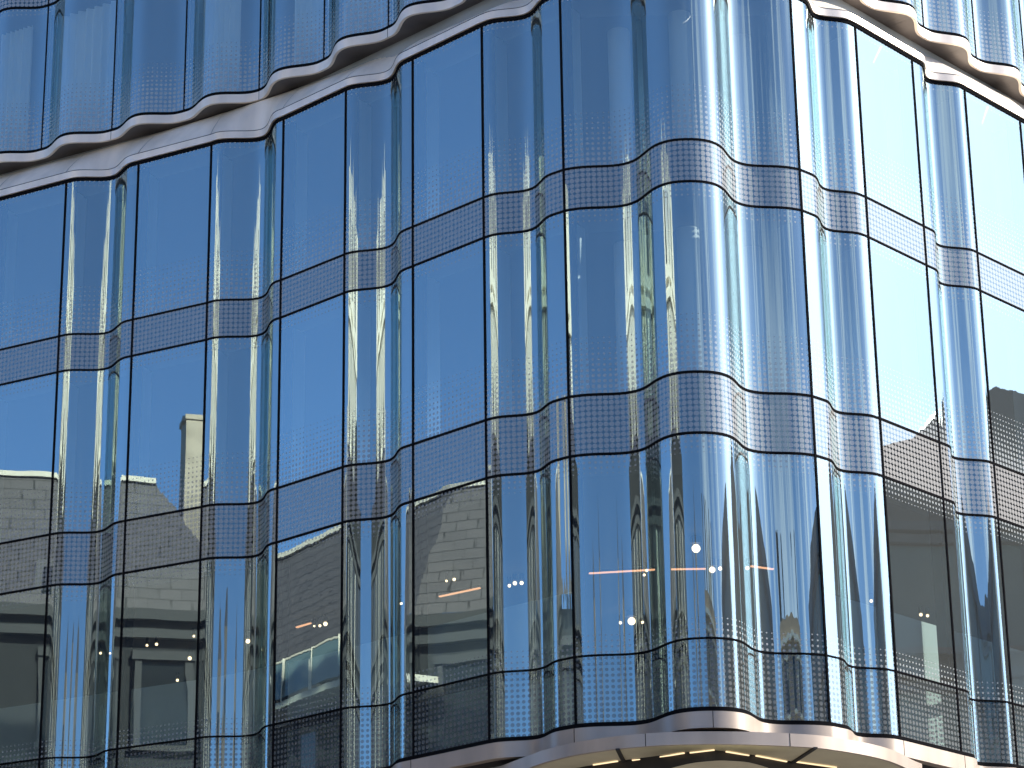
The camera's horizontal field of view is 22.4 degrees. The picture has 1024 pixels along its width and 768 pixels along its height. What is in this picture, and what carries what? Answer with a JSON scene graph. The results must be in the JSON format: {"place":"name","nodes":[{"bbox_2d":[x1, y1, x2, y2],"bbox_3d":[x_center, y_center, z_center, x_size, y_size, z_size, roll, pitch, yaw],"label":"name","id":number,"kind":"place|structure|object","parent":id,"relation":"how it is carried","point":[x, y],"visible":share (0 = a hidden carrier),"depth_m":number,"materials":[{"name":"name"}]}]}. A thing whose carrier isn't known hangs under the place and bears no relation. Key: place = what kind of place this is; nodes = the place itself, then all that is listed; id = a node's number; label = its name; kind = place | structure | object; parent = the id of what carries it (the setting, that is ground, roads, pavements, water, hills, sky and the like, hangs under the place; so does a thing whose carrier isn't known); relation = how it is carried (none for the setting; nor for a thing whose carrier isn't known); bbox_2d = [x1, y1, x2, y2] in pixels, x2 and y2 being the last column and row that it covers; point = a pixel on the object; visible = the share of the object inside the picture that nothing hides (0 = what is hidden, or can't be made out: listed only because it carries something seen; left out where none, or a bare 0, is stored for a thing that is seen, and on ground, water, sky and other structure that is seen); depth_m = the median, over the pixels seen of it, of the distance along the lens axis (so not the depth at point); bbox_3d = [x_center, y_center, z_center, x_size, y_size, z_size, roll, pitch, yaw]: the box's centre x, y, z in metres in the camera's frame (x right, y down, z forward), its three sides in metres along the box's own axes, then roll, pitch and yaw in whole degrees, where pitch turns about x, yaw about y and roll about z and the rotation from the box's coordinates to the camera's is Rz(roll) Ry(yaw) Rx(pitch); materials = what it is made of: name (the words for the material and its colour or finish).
{"place":"outdoors","nodes":[
{"label":"outdoors","id":0,"kind":"place"},
{"bbox_2d":[0,0,1023,767],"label":"glass building","id":1,"kind":"structure","parent":0,"point":[352,320],"depth_m":45.47,"materials":[{"name":"blue glass"}]},
{"bbox_2d":[155,636,158,645],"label":"ceiling lamp","id":2,"kind":"object","parent":1,"relation":"attached to","point":[156,640],"visible":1,"depth_m":50.35,"materials":[{"name":"grey metal"}]},
{"bbox_2d":[187,650,192,659],"bbox_3d":[-6.422,5.405,51.500,0.110,0.207,0.108,-1,-19,0],"label":"ceiling lamp","id":3,"kind":"object","parent":1,"relation":"attached to","point":[189,653],"visible":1,"depth_m":51.47,"materials":[{"name":"grey metal"}]},
{"bbox_2d":[192,628,195,636],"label":"ceiling lamp","id":4,"kind":"object","parent":1,"relation":"attached to","point":[193,631],"visible":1,"depth_m":49.80,"materials":[{"name":"grey"}]},
{"bbox_2d":[245,632,250,642],"bbox_3d":[-5.129,4.933,50.176,0.124,0.216,0.121,-1,-19,0],"label":"ceiling lamp","id":5,"kind":"object","parent":1,"relation":"attached to","point":[247,635],"visible":1,"depth_m":50.14,"materials":[{"name":"grey metal"}]},
{"bbox_2d":[295,620,312,627],"bbox_3d":[-3.974,4.581,49.260,0.060,0.063,0.474,16,-25,-40],"label":"light bar","id":6,"kind":"object","parent":1,"relation":"attached to","point":[305,623],"visible":1,"depth_m":49.22,"materials":[{"name":"orange"}]},
{"bbox_2d":[318,617,321,626],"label":"ceiling lamp","id":7,"kind":"object","parent":1,"relation":"attached to","point":[319,621],"visible":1,"depth_m":49.12,"materials":[{"name":"grey"}]},
{"bbox_2d":[322,614,327,625],"bbox_3d":[-3.535,4.481,48.949,0.117,0.212,0.114,-1,-19,0],"label":"ceiling lamp","id":8,"kind":"object","parent":1,"relation":"attached to","point":[325,619],"visible":1,"depth_m":48.91,"materials":[{"name":"grey"}]},
{"bbox_2d":[399,595,402,604],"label":"ceiling lamp","id":9,"kind":"object","parent":1,"relation":"attached to","point":[401,599],"visible":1,"depth_m":47.61,"materials":[{"name":"grey"}]},
{"bbox_2d":[452,570,455,580],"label":"ceiling lamp","id":10,"kind":"object","parent":1,"relation":"attached to","point":[454,574],"visible":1,"depth_m":46.00,"materials":[{"name":"grey"}]},
{"bbox_2d":[438,585,481,596],"bbox_3d":[-0.955,3.775,47.063,0.984,0.063,0.060,-15,-24,35],"label":"light bar","id":11,"kind":"object","parent":1,"relation":"attached to","point":[462,590],"visible":1,"depth_m":47.03,"materials":[{"name":"orange"}]},
{"bbox_2d":[507,577,511,586],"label":"ceiling lamp","id":12,"kind":"object","parent":1,"relation":"attached to","point":[509,581],"visible":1,"depth_m":46.48,"materials":[{"name":"grey"}]},
{"bbox_2d":[512,574,517,584],"bbox_3d":[0.051,3.508,46.304,0.104,0.202,0.101,-1,-19,0],"label":"ceiling lamp","id":13,"kind":"object","parent":1,"relation":"attached to","point":[514,578],"visible":1,"depth_m":46.28,"materials":[{"name":"grey"}]},
{"bbox_2d":[519,574,523,584],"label":"ceiling lamp","id":14,"kind":"object","parent":1,"relation":"attached to","point":[521,578],"visible":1,"depth_m":46.28,"materials":[{"name":"grey"}]},
{"bbox_2d":[618,614,622,623],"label":"ceiling lamp","id":15,"kind":"object","parent":1,"relation":"attached to","point":[620,618],"visible":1,"depth_m":49.21,"materials":[{"name":"grey"}]},
{"bbox_2d":[588,566,655,573],"bbox_3d":[1.948,3.307,45.835,1.217,0.063,0.060,-4,-19,9],"label":"light bar","id":16,"kind":"object","parent":1,"relation":"attached to","point":[621,570],"visible":1,"depth_m":45.81,"materials":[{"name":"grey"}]},
{"bbox_2d":[626,609,636,624],"bbox_3d":[2.265,4.429,48.938,0.214,0.279,0.209,-1,-19,0],"label":"ceiling lamp","id":17,"kind":"object","parent":1,"relation":"attached to","point":[631,614],"visible":1,"depth_m":48.88,"materials":[{"name":"grey"}]},
{"bbox_2d":[640,614,643,623],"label":"ceiling lamp","id":18,"kind":"object","parent":1,"relation":"attached to","point":[642,619],"visible":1,"depth_m":49.22,"materials":[{"name":"grey"}]},
{"bbox_2d":[670,566,706,569],"bbox_3d":[3.123,3.257,45.741,0.650,0.063,0.060,-1,-19,0],"label":"light bar","id":19,"kind":"object","parent":1,"relation":"attached to","point":[688,567],"visible":1,"depth_m":45.71,"materials":[{"name":"grey"}]},
{"bbox_2d":[690,535,701,552],"bbox_3d":[3.140,2.746,44.119,0.214,0.279,0.209,-1,-19,0],"label":"ceiling lamp","id":20,"kind":"object","parent":1,"relation":"attached to","point":[695,541],"visible":1,"depth_m":44.06,"materials":[{"name":"grey"}]},
{"bbox_2d":[497,731,921,767],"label":"entrance canopy","id":21,"kind":"object","parent":1,"relation":"attached to","point":[712,749],"visible":1,"depth_m":38.18,"materials":[{"name":"metal"}]},
{"bbox_2d":[708,559,715,572],"bbox_3d":[3.527,3.212,45.542,0.157,0.239,0.153,-1,-19,0],"label":"ceiling lamp","id":22,"kind":"object","parent":1,"relation":"attached to","point":[711,563],"visible":1,"depth_m":45.50,"materials":[{"name":"grey"}]},
{"bbox_2d":[717,559,722,569],"bbox_3d":[3.667,3.191,45.549,0.097,0.197,0.094,-1,-19,0],"label":"ceiling lamp","id":23,"kind":"object","parent":1,"relation":"attached to","point":[719,563],"visible":1,"depth_m":45.52,"materials":[{"name":"grey"}]},
{"bbox_2d":[745,559,749,569],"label":"ceiling lamp","id":24,"kind":"object","parent":1,"relation":"attached to","point":[747,562],"visible":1,"depth_m":45.52,"materials":[{"name":"grey"}]},
{"bbox_2d":[750,563,774,569],"bbox_3d":[4.423,3.230,45.717,0.515,0.063,0.060,9,-22,-27],"label":"light bar","id":25,"kind":"object","parent":1,"relation":"attached to","point":[761,566],"visible":1,"depth_m":45.69,"materials":[{"name":"grey"}]},
{"bbox_2d":[869,592,872,601],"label":"ceiling lamp","id":26,"kind":"object","parent":1,"relation":"attached to","point":[870,595],"visible":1,"depth_m":47.89,"materials":[{"name":"grey"}]},
{"bbox_2d":[918,606,922,615],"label":"ceiling lamp","id":27,"kind":"object","parent":1,"relation":"attached to","point":[920,609],"visible":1,"depth_m":48.94,"materials":[{"name":"grey"}]},
{"bbox_2d":[925,607,929,616],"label":"ceiling lamp","id":28,"kind":"object","parent":1,"relation":"attached to","point":[927,611],"visible":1,"depth_m":49.02,"materials":[{"name":"grey"}]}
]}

